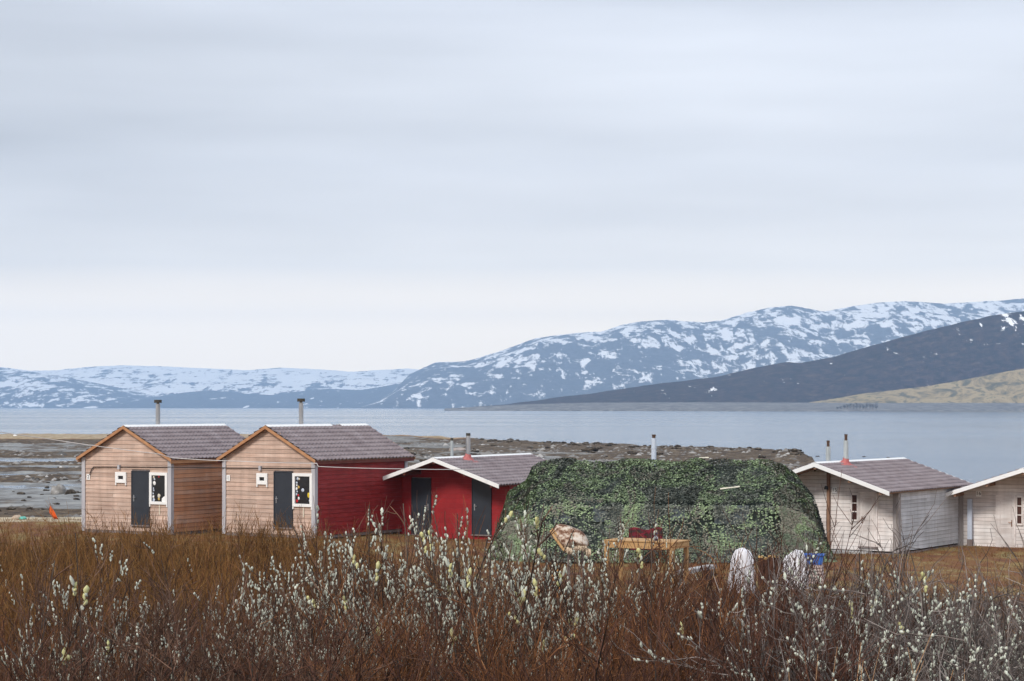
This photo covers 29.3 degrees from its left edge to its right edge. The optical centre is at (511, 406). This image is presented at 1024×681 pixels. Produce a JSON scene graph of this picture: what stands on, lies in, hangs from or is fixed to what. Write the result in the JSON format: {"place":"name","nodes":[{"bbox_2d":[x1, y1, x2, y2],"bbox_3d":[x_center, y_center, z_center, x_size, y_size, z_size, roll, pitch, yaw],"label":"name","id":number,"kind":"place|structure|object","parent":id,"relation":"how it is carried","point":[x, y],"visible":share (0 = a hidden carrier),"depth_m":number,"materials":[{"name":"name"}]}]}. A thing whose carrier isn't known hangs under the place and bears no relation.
{"place":"outdoors","nodes":[
{"label":"outdoors","id":0,"kind":"place"},
{"bbox_2d":[0,367,153,407],"bbox_3d":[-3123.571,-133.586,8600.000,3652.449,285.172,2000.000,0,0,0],"label":"hills","id":1,"kind":"structure","parent":0,"point":[19,388],"depth_m":8019.56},
{"bbox_2d":[35,365,417,396],"bbox_3d":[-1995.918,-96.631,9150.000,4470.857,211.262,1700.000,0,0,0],"label":"snowy hills","id":2,"kind":"structure","parent":0,"point":[155,381],"depth_m":9111.33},
{"bbox_2d":[98,384,399,407],"bbox_3d":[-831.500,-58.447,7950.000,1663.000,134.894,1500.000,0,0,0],"label":"dark hills","id":3,"kind":"structure","parent":0,"point":[332,398],"depth_m":7474.28,"materials":[{"name":"dark rock"},{"name":"patches of snow"}]},
{"bbox_2d":[0,408,1023,491],"bbox_3d":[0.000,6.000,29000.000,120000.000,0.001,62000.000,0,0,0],"label":"sea","id":4,"kind":"structure","parent":0,"point":[972,446],"depth_m":588.02,"materials":[{"name":"blue liquid"}]},
{"bbox_2d":[0,433,1023,656],"bbox_3d":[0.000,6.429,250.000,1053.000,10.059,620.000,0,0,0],"label":"ground","id":5,"kind":"structure","parent":0,"point":[37,500],"depth_m":124.05,"materials":[{"name":"soil"}]},
{"bbox_2d":[0,514,75,627],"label":"twiggy shrub","id":6,"kind":"object","parent":5,"relation":"on","point":[12,543],"visible":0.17,"depth_m":36.81,"materials":[{"name":"brown plant"}]},
{"bbox_2d":[0,521,94,638],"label":"twiggy shrub","id":7,"kind":"object","parent":5,"relation":"on","point":[1,569],"visible":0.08,"depth_m":26.20,"materials":[{"name":"brown plant"}]},
{"bbox_2d":[0,614,123,680],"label":"twiggy shrub","id":8,"kind":"object","parent":5,"relation":"on","point":[30,649],"visible":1,"depth_m":8.11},
{"bbox_2d":[1,514,126,626],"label":"twiggy shrub","id":9,"kind":"object","parent":5,"relation":"on","point":[62,562],"visible":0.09,"depth_m":36.17,"materials":[{"name":"brown plant"}]},
{"bbox_2d":[0,529,132,680],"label":"twiggy shrub","id":10,"kind":"object","parent":5,"relation":"on","point":[2,601],"visible":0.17,"depth_m":14.36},
{"bbox_2d":[0,565,139,680],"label":"catkin willow","id":11,"kind":"object","parent":5,"relation":"on","point":[31,658],"visible":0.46,"depth_m":11.92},
{"bbox_2d":[0,584,161,680],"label":"twiggy shrub","id":12,"kind":"object","parent":5,"relation":"on","point":[67,648],"visible":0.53,"depth_m":11.34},
{"bbox_2d":[34,501,138,563],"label":"twiggy shrub","id":13,"kind":"object","parent":5,"relation":"on","point":[87,540],"visible":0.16,"depth_m":48.05,"materials":[{"name":"brown plant"}]},
{"bbox_2d":[49,533,128,680],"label":"catkin willow","id":14,"kind":"object","parent":5,"relation":"on","point":[85,589],"visible":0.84,"depth_m":11.44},
{"bbox_2d":[0,502,195,648],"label":"twiggy shrub","id":15,"kind":"object","parent":5,"relation":"on","point":[67,565],"visible":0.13,"depth_m":24.89,"materials":[{"name":"brown plant"}]},
{"bbox_2d":[0,522,198,678],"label":"twiggy shrub","id":16,"kind":"object","parent":5,"relation":"on","point":[11,596],"visible":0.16,"depth_m":17.78,"materials":[{"name":"brown plant"}]},
{"bbox_2d":[0,577,240,680],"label":"twiggy shrub","id":17,"kind":"object","parent":5,"relation":"on","point":[89,653],"visible":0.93,"depth_m":9.25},
{"bbox_2d":[14,531,230,680],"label":"catkin willow","id":18,"kind":"object","parent":5,"relation":"on","point":[110,589],"visible":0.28,"depth_m":13.98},
{"bbox_2d":[71,510,176,578],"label":"twiggy shrub","id":19,"kind":"object","parent":5,"relation":"on","point":[124,536],"visible":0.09,"depth_m":44.01,"materials":[{"name":"brown plant"}]},
{"bbox_2d":[0,521,254,680],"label":"twiggy shrub","id":20,"kind":"object","parent":5,"relation":"on","point":[45,597],"visible":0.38,"depth_m":13.38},
{"bbox_2d":[0,544,282,680],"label":"twiggy shrub","id":21,"kind":"object","parent":5,"relation":"on","point":[84,659],"visible":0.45,"depth_m":11.60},
{"bbox_2d":[0,508,287,667],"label":"twiggy shrub","id":22,"kind":"object","parent":5,"relation":"on","point":[199,578],"visible":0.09,"depth_m":18.66,"materials":[{"name":"brown plant"}]},
{"bbox_2d":[72,533,217,652],"bbox_3d":[-4.925,2.886,26.253,2.674,2.466,2.957,0,0,15],"label":"twiggy shrub","id":23,"kind":"object","parent":5,"relation":"on","point":[154,561],"visible":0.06,"depth_m":26.36,"materials":[{"name":"brown plant"}]},
{"bbox_2d":[86,515,223,614],"bbox_3d":[-6.617,3.234,35.297,2.575,2.612,2.572,0,0,42],"label":"twiggy shrub","id":24,"kind":"object","parent":5,"relation":"on","point":[148,551],"visible":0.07,"depth_m":35.39,"materials":[{"name":"brown plant"}]},
{"bbox_2d":[76,400,244,534],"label":"wooden cabin","id":25,"kind":"object","parent":5,"relation":"on","point":[140,484],"visible":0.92,"depth_m":74.03,"materials":[{"name":"wood"}]},
{"bbox_2d":[130,471,149,526],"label":"door","id":26,"kind":"structure","parent":25,"relation":"in","point":[139,479],"depth_m":73.43,"materials":[{"name":"wood"}]},
{"bbox_2d":[149,472,167,506],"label":"window","id":27,"kind":"structure","parent":25,"relation":"in","point":[158,482],"depth_m":73.00,"materials":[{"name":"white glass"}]},
{"bbox_2d":[1,519,325,680],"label":"twiggy shrub","id":28,"kind":"object","parent":5,"relation":"on","point":[161,597],"visible":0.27,"depth_m":13.54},
{"bbox_2d":[132,517,230,593],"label":"twiggy shrub","id":29,"kind":"object","parent":5,"relation":"on","point":[188,539],"visible":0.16,"depth_m":44.37,"materials":[{"name":"brown plant"}]},
{"bbox_2d":[14,543,356,680],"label":"twiggy shrub","id":30,"kind":"object","parent":5,"relation":"on","point":[173,627],"visible":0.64,"depth_m":10.96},
{"bbox_2d":[135,518,241,633],"bbox_3d":[-5.739,3.227,35.236,2.012,2.547,2.052,0,0,-25],"label":"twiggy shrub","id":31,"kind":"object","parent":5,"relation":"on","point":[180,554],"visible":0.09,"depth_m":35.11,"materials":[{"name":"brown plant"}]},
{"bbox_2d":[114,508,292,667],"bbox_3d":[-2.521,2.181,18.043,2.970,2.528,2.454,0,0,29],"label":"twiggy shrub","id":32,"kind":"object","parent":5,"relation":"on","point":[244,613],"visible":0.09,"depth_m":18.02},
{"bbox_2d":[82,580,338,680],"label":"twiggy shrub","id":33,"kind":"object","parent":5,"relation":"on","point":[251,674],"visible":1,"depth_m":7.63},
{"bbox_2d":[158,505,263,583],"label":"twiggy shrub","id":34,"kind":"object","parent":5,"relation":"on","point":[231,544],"visible":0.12,"depth_m":45.21,"materials":[{"name":"brown plant"}]},
{"bbox_2d":[121,520,312,649],"bbox_3d":[-3.721,2.648,24.270,2.643,2.620,2.902,0,0,24],"label":"twiggy shrub","id":35,"kind":"object","parent":5,"relation":"on","point":[185,576],"visible":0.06,"depth_m":24.44,"materials":[{"name":"brown plant"}]},
{"bbox_2d":[188,519,284,627],"bbox_3d":[-5.373,3.319,36.852,2.329,2.433,2.722,0,0,-3],"label":"twiggy shrub","id":36,"kind":"object","parent":5,"relation":"on","point":[255,549],"visible":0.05,"depth_m":37.25,"materials":[{"name":"brown plant"}]},
{"bbox_2d":[52,585,431,680],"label":"twiggy shrub","id":37,"kind":"object","parent":5,"relation":"on","point":[137,630],"visible":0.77,"depth_m":8.92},
{"bbox_2d":[200,500,285,578],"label":"twiggy shrub","id":38,"kind":"object","parent":5,"relation":"on","point":[259,532],"visible":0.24,"depth_m":47.42,"materials":[{"name":"brown plant"}]},
{"bbox_2d":[154,559,340,680],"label":"catkin willow","id":39,"kind":"object","parent":5,"relation":"on","point":[247,608],"visible":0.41,"depth_m":11.35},
{"bbox_2d":[87,576,414,680],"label":"twiggy shrub","id":40,"kind":"object","parent":5,"relation":"on","point":[337,647],"visible":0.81,"depth_m":9.19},
{"bbox_2d":[156,510,378,667],"bbox_3d":[-2.852,2.549,23.560,2.755,2.766,3.412,0,0,24],"label":"twiggy shrub","id":41,"kind":"object","parent":5,"relation":"on","point":[262,557],"visible":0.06,"depth_m":23.38,"materials":[{"name":"brown plant"}]},
{"bbox_2d":[189,532,360,677],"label":"catkin willow","id":42,"kind":"object","parent":5,"relation":"on","point":[278,589],"visible":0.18,"depth_m":13.98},
{"bbox_2d":[222,519,342,597],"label":"twiggy shrub","id":43,"kind":"object","parent":5,"relation":"on","point":[276,542],"visible":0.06,"depth_m":37.48,"materials":[{"name":"brown plant"}]},
{"bbox_2d":[233,508,338,576],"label":"twiggy shrub","id":44,"kind":"object","parent":5,"relation":"on","point":[288,537],"visible":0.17,"depth_m":47.79,"materials":[{"name":"brown twig"}]},
{"bbox_2d":[84,542,509,680],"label":"twiggy shrub","id":45,"kind":"object","parent":5,"relation":"on","point":[270,642],"visible":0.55,"depth_m":10.97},
{"bbox_2d":[216,398,414,538],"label":"wooden cabin","id":46,"kind":"object","parent":5,"relation":"on","point":[342,496],"visible":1,"depth_m":71.94,"materials":[{"name":"wood"}]},
{"bbox_2d":[272,471,293,528],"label":"door","id":47,"kind":"structure","parent":46,"relation":"in","point":[282,481],"depth_m":71.10,"materials":[{"name":"wood"}]},
{"bbox_2d":[292,473,311,509],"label":"window","id":48,"kind":"structure","parent":46,"relation":"in","point":[301,482],"depth_m":70.60,"materials":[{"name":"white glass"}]},
{"bbox_2d":[219,517,416,680],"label":"catkin willow","id":49,"kind":"object","parent":5,"relation":"on","point":[320,553],"visible":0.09,"depth_m":12.71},
{"bbox_2d":[213,503,430,656],"bbox_3d":[-1.239,1.981,15.500,1.949,2.453,2.090,0,0,44],"label":"catkin willow","id":50,"kind":"object","parent":5,"relation":"on","point":[346,561],"visible":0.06,"depth_m":15.44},
{"bbox_2d":[131,542,535,680],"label":"twiggy shrub","id":51,"kind":"object","parent":5,"relation":"on","point":[386,627],"visible":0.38,"depth_m":11.12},
{"bbox_2d":[262,582,471,680],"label":"twiggy shrub","id":52,"kind":"object","parent":5,"relation":"on","point":[383,652],"visible":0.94,"depth_m":8.79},
{"bbox_2d":[349,504,392,678],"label":"catkin willow","id":53,"kind":"object","parent":5,"relation":"on","point":[377,569],"visible":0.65,"depth_m":11.98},
{"bbox_2d":[194,502,572,680],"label":"twiggy shrub","id":54,"kind":"object","parent":5,"relation":"on","point":[395,628],"visible":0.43,"depth_m":11.46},
{"bbox_2d":[250,496,525,671],"bbox_3d":[-0.945,1.889,14.617,2.179,2.488,2.088,0,0,-7],"label":"catkin willow","id":55,"kind":"object","parent":5,"relation":"on","point":[379,525],"visible":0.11,"depth_m":14.51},
{"bbox_2d":[0,438,799,516],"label":"beach stones","id":56,"kind":"object","parent":5,"relation":"on","point":[417,455],"visible":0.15,"depth_m":226.85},
{"bbox_2d":[261,615,550,680],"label":"twiggy shrub","id":57,"kind":"object","parent":5,"relation":"on","point":[399,675],"visible":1,"depth_m":7.79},
{"bbox_2d":[305,503,512,679],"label":"catkin willow","id":58,"kind":"object","parent":5,"relation":"on","point":[509,516],"visible":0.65,"depth_m":12.64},
{"bbox_2d":[280,506,556,680],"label":"catkin willow","id":59,"kind":"object","parent":5,"relation":"on","point":[414,568],"visible":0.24,"depth_m":12.66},
{"bbox_2d":[292,496,557,650],"bbox_3d":[-0.674,1.942,15.346,2.216,2.498,2.324,0,0,39],"label":"catkin willow","id":60,"kind":"object","parent":5,"relation":"on","point":[494,554],"visible":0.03,"depth_m":15.32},
{"bbox_2d":[288,513,578,680],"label":"catkin willow","id":61,"kind":"object","parent":5,"relation":"on","point":[421,534],"visible":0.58,"depth_m":12.05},
{"bbox_2d":[261,551,642,680],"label":"twiggy shrub","id":62,"kind":"object","parent":5,"relation":"on","point":[433,637],"visible":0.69,"depth_m":9.50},
{"bbox_2d":[316,487,598,667],"bbox_3d":[-0.430,1.836,13.980,2.052,2.524,2.200,0,0,-13],"label":"catkin willow","id":63,"kind":"object","parent":5,"relation":"on","point":[525,555],"visible":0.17,"depth_m":14.08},
{"bbox_2d":[350,503,573,677],"bbox_3d":[-0.351,1.810,12.288,1.468,2.392,1.108,0,0,2],"label":"catkin willow","id":64,"kind":"object","parent":5,"relation":"on","point":[536,524],"visible":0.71,"depth_m":12.37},
{"bbox_2d":[383,433,547,542],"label":"red cabin","id":65,"kind":"object","parent":5,"relation":"on","point":[492,481],"visible":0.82,"depth_m":73.74,"materials":[{"name":"wood"}]},
{"bbox_2d":[410,478,430,535],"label":"door","id":66,"kind":"structure","parent":65,"relation":"in","point":[420,487],"depth_m":74.33,"materials":[{"name":"wood"}]},
{"bbox_2d":[471,479,491,535],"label":"door","id":67,"kind":"structure","parent":65,"relation":"in","point":[481,491],"depth_m":73.06,"materials":[{"name":"wood"}]},
{"bbox_2d":[351,508,601,680],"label":"catkin willow","id":68,"kind":"object","parent":5,"relation":"on","point":[546,608],"visible":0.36,"depth_m":12.47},
{"bbox_2d":[414,509,574,679],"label":"catkin willow","id":69,"kind":"object","parent":5,"relation":"on","point":[489,562],"visible":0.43,"depth_m":12.12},
{"bbox_2d":[0,517,1023,654],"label":"dead grass","id":70,"kind":"structure","parent":5,"relation":"on","point":[915,553],"depth_m":61.89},
{"bbox_2d":[334,496,698,680],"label":"twiggy shrub","id":71,"kind":"object","parent":5,"relation":"on","point":[501,623],"visible":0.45,"depth_m":11.19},
{"bbox_2d":[423,501,622,678],"bbox_3d":[0.129,1.949,15.404,2.070,2.490,1.984,0,0,-1],"label":"catkin willow","id":72,"kind":"object","parent":5,"relation":"on","point":[523,529],"visible":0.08,"depth_m":15.34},
{"bbox_2d":[454,527,662,680],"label":"catkin willow","id":73,"kind":"object","parent":5,"relation":"on","point":[578,592],"visible":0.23,"depth_m":12.76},
{"bbox_2d":[331,530,796,680],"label":"twiggy shrub","id":74,"kind":"object","parent":5,"relation":"on","point":[676,621],"visible":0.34,"depth_m":11.46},
{"bbox_2d":[550,524,590,581],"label":"draped frame","id":75,"kind":"object","parent":5,"relation":"on","point":[563,531],"visible":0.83,"depth_m":49.75,"materials":[{"name":"yellow wood"}]},
{"bbox_2d":[478,517,676,675],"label":"catkin willow","id":76,"kind":"object","parent":5,"relation":"on","point":[600,575],"visible":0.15,"depth_m":14.54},
{"bbox_2d":[395,571,782,680],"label":"twiggy shrub","id":77,"kind":"object","parent":5,"relation":"on","point":[586,654],"visible":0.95,"depth_m":8.69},
{"bbox_2d":[437,637,747,680],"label":"twiggy shrub","id":78,"kind":"object","parent":5,"relation":"on","point":[469,674],"visible":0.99,"depth_m":7.51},
{"bbox_2d":[504,514,688,642],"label":"catkin willow","id":79,"kind":"object","parent":5,"relation":"on","point":[602,550],"visible":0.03,"depth_m":15.49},
{"bbox_2d":[436,529,789,680],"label":"twiggy shrub","id":80,"kind":"object","parent":5,"relation":"on","point":[633,626],"visible":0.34,"depth_m":11.28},
{"bbox_2d":[494,530,752,658],"bbox_3d":[0.810,1.867,12.159,1.799,2.248,0.697,0,0,-33],"label":"catkin willow","id":81,"kind":"object","parent":5,"relation":"on","point":[638,550],"visible":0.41,"depth_m":12.00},
{"bbox_2d":[537,539,714,679],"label":"catkin willow","id":82,"kind":"object","parent":5,"relation":"on","point":[541,553],"visible":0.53,"depth_m":12.01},
{"bbox_2d":[528,494,763,680],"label":"twiggy shrub","id":83,"kind":"object","parent":5,"relation":"on","point":[693,592],"visible":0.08,"depth_m":14.09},
{"bbox_2d":[604,537,689,587],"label":"wooden table","id":84,"kind":"object","parent":5,"relation":"on","point":[629,541],"visible":0.45,"depth_m":50.72,"materials":[{"name":"brown wood"}]},
{"bbox_2d":[485,434,836,563],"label":"camouflage tent","id":85,"kind":"object","parent":5,"relation":"on","point":[590,501],"visible":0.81,"depth_m":63.12,"materials":[{"name":"fabric"}]},
{"bbox_2d":[496,492,877,680],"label":"twiggy shrub","id":86,"kind":"object","parent":5,"relation":"on","point":[721,623],"visible":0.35,"depth_m":10.84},
{"bbox_2d":[439,514,939,680],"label":"twiggy shrub","id":87,"kind":"object","parent":5,"relation":"on","point":[630,642],"visible":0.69,"depth_m":9.26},
{"bbox_2d":[537,488,875,680],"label":"twiggy shrub","id":88,"kind":"object","parent":5,"relation":"on","point":[654,604],"visible":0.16,"depth_m":12.98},
{"bbox_2d":[600,584,896,680],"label":"twiggy shrub","id":89,"kind":"object","parent":5,"relation":"on","point":[804,678],"visible":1,"depth_m":7.64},
{"bbox_2d":[561,472,990,679],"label":"twiggy shrub","id":90,"kind":"object","parent":5,"relation":"on","point":[767,575],"visible":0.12,"depth_m":12.91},
{"bbox_2d":[641,579,949,680],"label":"twiggy shrub","id":91,"kind":"object","parent":5,"relation":"on","point":[806,622],"visible":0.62,"depth_m":8.80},
{"bbox_2d":[622,546,982,680],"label":"twiggy shrub","id":92,"kind":"object","parent":5,"relation":"on","point":[771,648],"visible":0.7,"depth_m":8.84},
{"bbox_2d":[630,516,986,680],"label":"twiggy shrub","id":93,"kind":"object","parent":5,"relation":"on","point":[789,621],"visible":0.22,"depth_m":11.05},
{"bbox_2d":[639,489,984,672],"bbox_3d":[2.124,1.808,13.822,2.837,2.515,2.787,0,0,-3],"label":"twiggy shrub","id":94,"kind":"object","parent":5,"relation":"on","point":[806,565],"visible":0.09,"depth_m":13.56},
{"bbox_2d":[611,540,1022,680],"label":"catkin willow","id":95,"kind":"object","parent":5,"relation":"on","point":[699,615],"visible":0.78,"depth_m":8.85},
{"bbox_2d":[675,526,1023,680],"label":"catkin willow","id":96,"kind":"object","parent":5,"relation":"on","point":[876,608],"visible":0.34,"depth_m":11.09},
{"bbox_2d":[687,519,1011,675],"bbox_3d":[2.534,2.084,12.706,2.767,2.670,2.714,0,0,-26],"label":"catkin willow","id":97,"kind":"object","parent":5,"relation":"on","point":[798,572],"visible":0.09,"depth_m":12.73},
{"bbox_2d":[690,489,1023,680],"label":"catkin willow","id":98,"kind":"object","parent":5,"relation":"on","point":[913,591],"visible":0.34,"depth_m":11.43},
{"bbox_2d":[731,571,1023,680],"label":"catkin willow","id":99,"kind":"object","parent":5,"relation":"on","point":[972,657],"visible":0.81,"depth_m":8.77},
{"bbox_2d":[734,509,1023,680],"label":"catkin willow","id":100,"kind":"object","parent":5,"relation":"on","point":[997,635],"visible":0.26,"depth_m":10.84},
{"bbox_2d":[792,434,972,553],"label":"pale cabin","id":101,"kind":"object","parent":5,"relation":"on","point":[890,481],"visible":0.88,"depth_m":68.74,"materials":[{"name":"wood"}]},
{"bbox_2d":[858,492,877,547],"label":"door","id":102,"kind":"structure","parent":101,"relation":"in","point":[866,500],"depth_m":68.01,"materials":[{"name":"white wood"}]},
{"bbox_2d":[789,517,1023,680],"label":"catkin willow","id":103,"kind":"object","parent":5,"relation":"on","point":[957,593],"visible":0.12,"depth_m":12.89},
{"bbox_2d":[818,592,1023,680],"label":"catkin willow","id":104,"kind":"object","parent":5,"relation":"on","point":[913,676],"visible":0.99,"depth_m":7.93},
{"bbox_2d":[833,549,1023,674],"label":"catkin willow","id":105,"kind":"object","parent":5,"relation":"on","point":[984,598],"visible":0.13,"depth_m":13.38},
{"bbox_2d":[858,566,1023,680],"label":"catkin willow","id":106,"kind":"object","parent":5,"relation":"on","point":[1007,674],"visible":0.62,"depth_m":9.21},
{"bbox_2d":[877,547,1008,680],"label":"catkin willow","id":107,"kind":"object","parent":5,"relation":"on","point":[925,592],"visible":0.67,"depth_m":10.70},
{"bbox_2d":[870,529,1023,680],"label":"catkin willow","id":108,"kind":"object","parent":5,"relation":"on","point":[939,605],"visible":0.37,"depth_m":11.45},
{"bbox_2d":[945,468,1023,547],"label":"pale cabin","id":109,"kind":"object","parent":5,"relation":"on","point":[985,502],"visible":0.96,"depth_m":71.19,"materials":[{"name":"wood"}]},
{"bbox_2d":[996,495,1015,547],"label":"door","id":110,"kind":"structure","parent":109,"relation":"in","point":[1005,504],"depth_m":71.05,"materials":[{"name":"white wood"}]},
{"bbox_2d":[0,0,1023,371],"label":"sky","id":111,"kind":"structure","parent":0,"point":[339,185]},
{"bbox_2d":[360,298,1023,407],"bbox_3d":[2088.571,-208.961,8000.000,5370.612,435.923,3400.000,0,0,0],"label":"snowy mountain","id":112,"kind":"structure","parent":0,"point":[635,354],"depth_m":6987.75,"materials":[{"name":"snow"}]},
{"bbox_2d":[444,402,1023,410],"bbox_3d":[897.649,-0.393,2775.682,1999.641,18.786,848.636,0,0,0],"label":"stony spit","id":113,"kind":"structure","parent":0,"point":[694,406],"depth_m":2628.26,"materials":[{"name":"stone"}]},
{"bbox_2d":[476,311,1023,406],"bbox_3d":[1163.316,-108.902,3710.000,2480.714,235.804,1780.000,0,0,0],"label":"wooded hill","id":114,"kind":"structure","parent":0,"point":[987,345],"depth_m":2983.76,"materials":[{"name":"stone"}]},
{"bbox_2d":[809,369,1023,402],"bbox_3d":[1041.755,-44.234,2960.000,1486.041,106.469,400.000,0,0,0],"label":"grassy slope","id":115,"kind":"structure","parent":0,"point":[1006,387],"depth_m":2822.35,"materials":[{"name":"beige plant"}]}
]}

